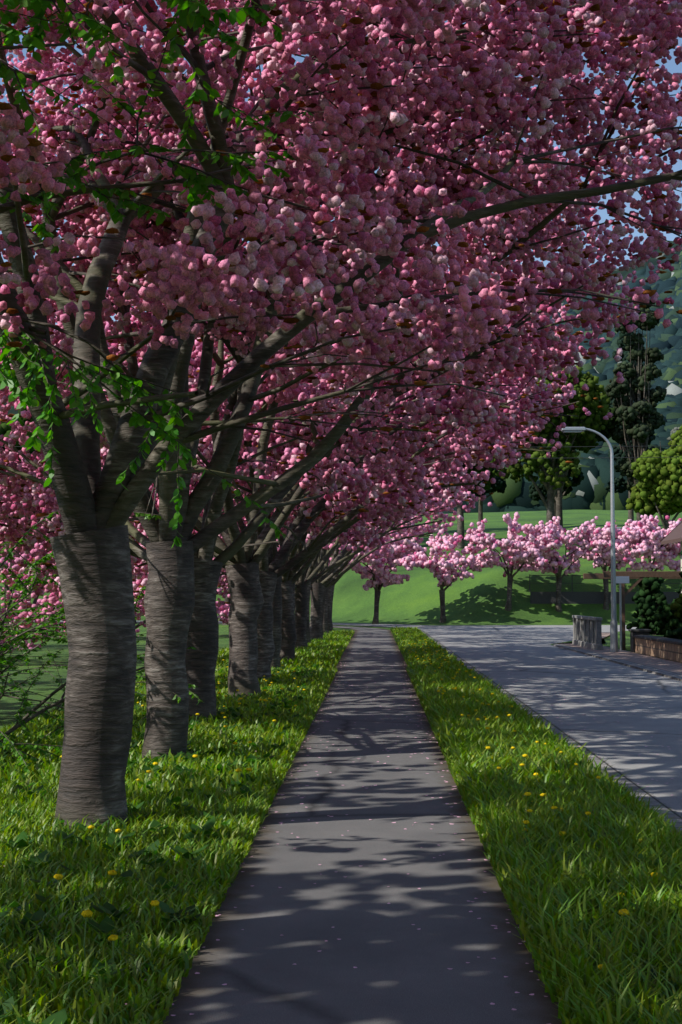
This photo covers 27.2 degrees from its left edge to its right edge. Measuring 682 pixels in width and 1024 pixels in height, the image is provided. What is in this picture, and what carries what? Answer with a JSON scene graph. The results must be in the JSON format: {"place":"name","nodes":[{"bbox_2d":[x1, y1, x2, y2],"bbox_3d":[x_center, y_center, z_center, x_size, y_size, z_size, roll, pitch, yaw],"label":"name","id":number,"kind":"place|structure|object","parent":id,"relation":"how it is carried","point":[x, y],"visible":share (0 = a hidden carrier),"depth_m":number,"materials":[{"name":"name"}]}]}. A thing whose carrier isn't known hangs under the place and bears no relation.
{"place":"outdoors","nodes":[
{"label":"outdoors","id":0,"kind":"place"},
{"bbox_2d":[0,625,228,730],"bbox_3d":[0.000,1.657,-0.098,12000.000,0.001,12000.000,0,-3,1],"label":"ground","id":1,"kind":"structure","parent":0,"point":[44,686],"depth_m":30.08,"materials":[{"name":"green plant"}]},
{"bbox_2d":[0,0,323,773],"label":"tree","id":2,"kind":"object","parent":1,"relation":"on","point":[195,20],"depth_m":8.48,"materials":[{"name":"green plant"}]},
{"bbox_2d":[0,663,681,1023],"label":"weeds","id":3,"kind":"object","parent":1,"relation":"on","point":[60,1016],"visible":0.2,"depth_m":8.74,"materials":[{"name":"green plant"}]},
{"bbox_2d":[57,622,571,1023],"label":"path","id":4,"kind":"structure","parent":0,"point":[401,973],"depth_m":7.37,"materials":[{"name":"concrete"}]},
{"bbox_2d":[125,662,681,1023],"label":"fallen petals","id":5,"kind":"object","parent":4,"relation":"on","point":[491,1003],"visible":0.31,"depth_m":11.09,"materials":[{"name":"pink plant"}]},
{"bbox_2d":[0,626,681,1023],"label":"grass","id":6,"kind":"structure","parent":0,"point":[564,950],"depth_m":8.17,"materials":[{"name":"green plant"}]},
{"bbox_2d":[0,510,681,1021],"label":"ground","id":7,"kind":"structure","parent":0,"point":[480,598],"depth_m":84.54,"materials":[{"name":"green plant"}]},
{"bbox_2d":[0,0,681,832],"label":"cherry wood","id":8,"kind":"object","parent":7,"relation":"on","point":[272,618],"visible":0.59,"depth_m":11.91,"materials":[{"name":"grey plant"}]},
{"bbox_2d":[0,0,681,652],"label":"blossoms","id":9,"kind":"object","parent":8,"relation":"attached to","point":[224,290],"visible":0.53,"depth_m":12.43,"materials":[{"name":"pink plant"}]},
{"bbox_2d":[0,0,681,634],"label":"bronze leaves","id":10,"kind":"object","parent":8,"relation":"attached to","point":[34,142],"visible":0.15,"depth_m":13.18,"materials":[{"name":"pink plant"}]},
{"bbox_2d":[58,641,627,979],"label":"dandelion stems","id":11,"kind":"object","parent":7,"relation":"on","point":[250,774],"visible":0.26,"depth_m":11.11,"materials":[{"name":"green"}]},
{"bbox_2d":[54,639,657,969],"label":"dandelions","id":12,"kind":"object","parent":7,"relation":"on","point":[87,913],"visible":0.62,"depth_m":11.11,"materials":[{"name":"yellow plant"}]},
{"bbox_2d":[34,325,678,634],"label":"trunks","id":13,"kind":"object","parent":7,"relation":"on","point":[553,504],"visible":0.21,"depth_m":119.39,"materials":[{"name":"brown plant"}]},
{"bbox_2d":[0,251,681,639],"bbox_3d":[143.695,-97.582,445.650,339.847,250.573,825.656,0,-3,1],"label":"crowns","id":14,"kind":"object","parent":13,"relation":"attached to","point":[658,481],"visible":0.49,"depth_m":119.96,"materials":[{"name":"green plant"}]},
{"bbox_2d":[61,621,681,832],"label":"kerb","id":15,"kind":"structure","parent":7,"relation":"on","point":[612,770],"depth_m":13.08,"materials":[{"name":"grey concrete"}]},
{"bbox_2d":[558,632,609,643],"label":"pavement end","id":16,"kind":"structure","parent":7,"relation":"on","point":[605,634],"depth_m":52.88,"materials":[{"name":"grey concrete"}]},
{"bbox_2d":[529,574,680,603],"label":"hedge","id":17,"kind":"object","parent":7,"relation":"on","point":[572,597],"depth_m":81.67,"materials":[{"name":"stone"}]},
{"bbox_2d":[583,571,681,649],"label":"wooden pergola","id":18,"kind":"object","parent":7,"relation":"on","point":[639,575],"visible":0.64,"depth_m":41.70,"materials":[{"name":"brown wood"}]},
{"bbox_2d":[680,541,681,592],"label":"house walls","id":19,"kind":"structure","parent":7,"relation":"on","point":[681,556],"depth_m":60.50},
{"bbox_2d":[1,446,669,458],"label":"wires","id":20,"kind":"object","parent":19,"relation":"attached to","point":[539,458],"visible":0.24,"depth_m":61.12,"materials":[{"name":"black metal"}]},
{"bbox_2d":[0,240,681,508],"bbox_3d":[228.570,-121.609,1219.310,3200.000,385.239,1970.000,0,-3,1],"label":"hills","id":21,"kind":"structure","parent":0,"point":[624,274],"depth_m":931.47,"materials":[{"name":"green plant"}]},
{"bbox_2d":[0,0,681,324],"label":"sky","id":22,"kind":"structure","parent":0,"point":[671,66],"materials":[{"name":"blue"}]},
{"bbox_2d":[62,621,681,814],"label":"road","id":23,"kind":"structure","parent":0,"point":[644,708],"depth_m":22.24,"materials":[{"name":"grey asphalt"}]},
{"bbox_2d":[554,644,681,678],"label":"kerb","id":24,"kind":"object","parent":23,"relation":"on","point":[671,674],"visible":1,"depth_m":32.70,"materials":[{"name":"grey concrete"}]},
{"bbox_2d":[553,644,681,680],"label":"kerb face","id":25,"kind":"object","parent":24,"relation":"attached to","point":[674,678],"visible":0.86,"depth_m":31.84},
{"bbox_2d":[451,625,636,643],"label":"road","id":26,"kind":"structure","parent":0,"point":[550,634],"depth_m":64.52,"materials":[{"name":"grey asphalt"}]},
{"bbox_2d":[564,644,681,674],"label":"pavement","id":27,"kind":"structure","parent":0,"point":[663,664],"depth_m":34.20,"materials":[{"name":"grey concrete"}]},
{"bbox_2d":[572,615,602,649],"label":"concrete fence","id":28,"kind":"object","parent":27,"relation":"on","point":[587,631],"visible":1,"depth_m":41.80,"materials":[{"name":"grey concrete"}]},
{"bbox_2d":[561,427,617,651],"bbox_3d":[6.897,0.775,39.071,1.500,6.287,0.260,0,-3,1],"label":"street lamp","id":29,"kind":"object","parent":27,"relation":"on","point":[613,635],"visible":0.91,"depth_m":38.99,"materials":[{"name":"grey metal"}]},
{"bbox_2d":[616,576,628,649],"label":"sign post","id":30,"kind":"object","parent":27,"relation":"on","point":[621,579],"visible":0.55,"depth_m":40.03,"materials":[{"name":"white metal"}]},
{"bbox_2d":[635,638,681,661],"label":"block wall","id":31,"kind":"structure","parent":0,"point":[669,651],"depth_m":35.16,"materials":[{"name":"brown stone"}]},
{"bbox_2d":[628,629,681,651],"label":"wall caps","id":32,"kind":"object","parent":31,"relation":"on","point":[641,634],"depth_m":38.05,"materials":[{"name":"concrete"}]},
{"bbox_2d":[661,522,681,544],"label":"house roof","id":33,"kind":"structure","parent":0,"point":[674,535],"depth_m":59.91,"materials":[{"name":"brown tile"}]}
]}

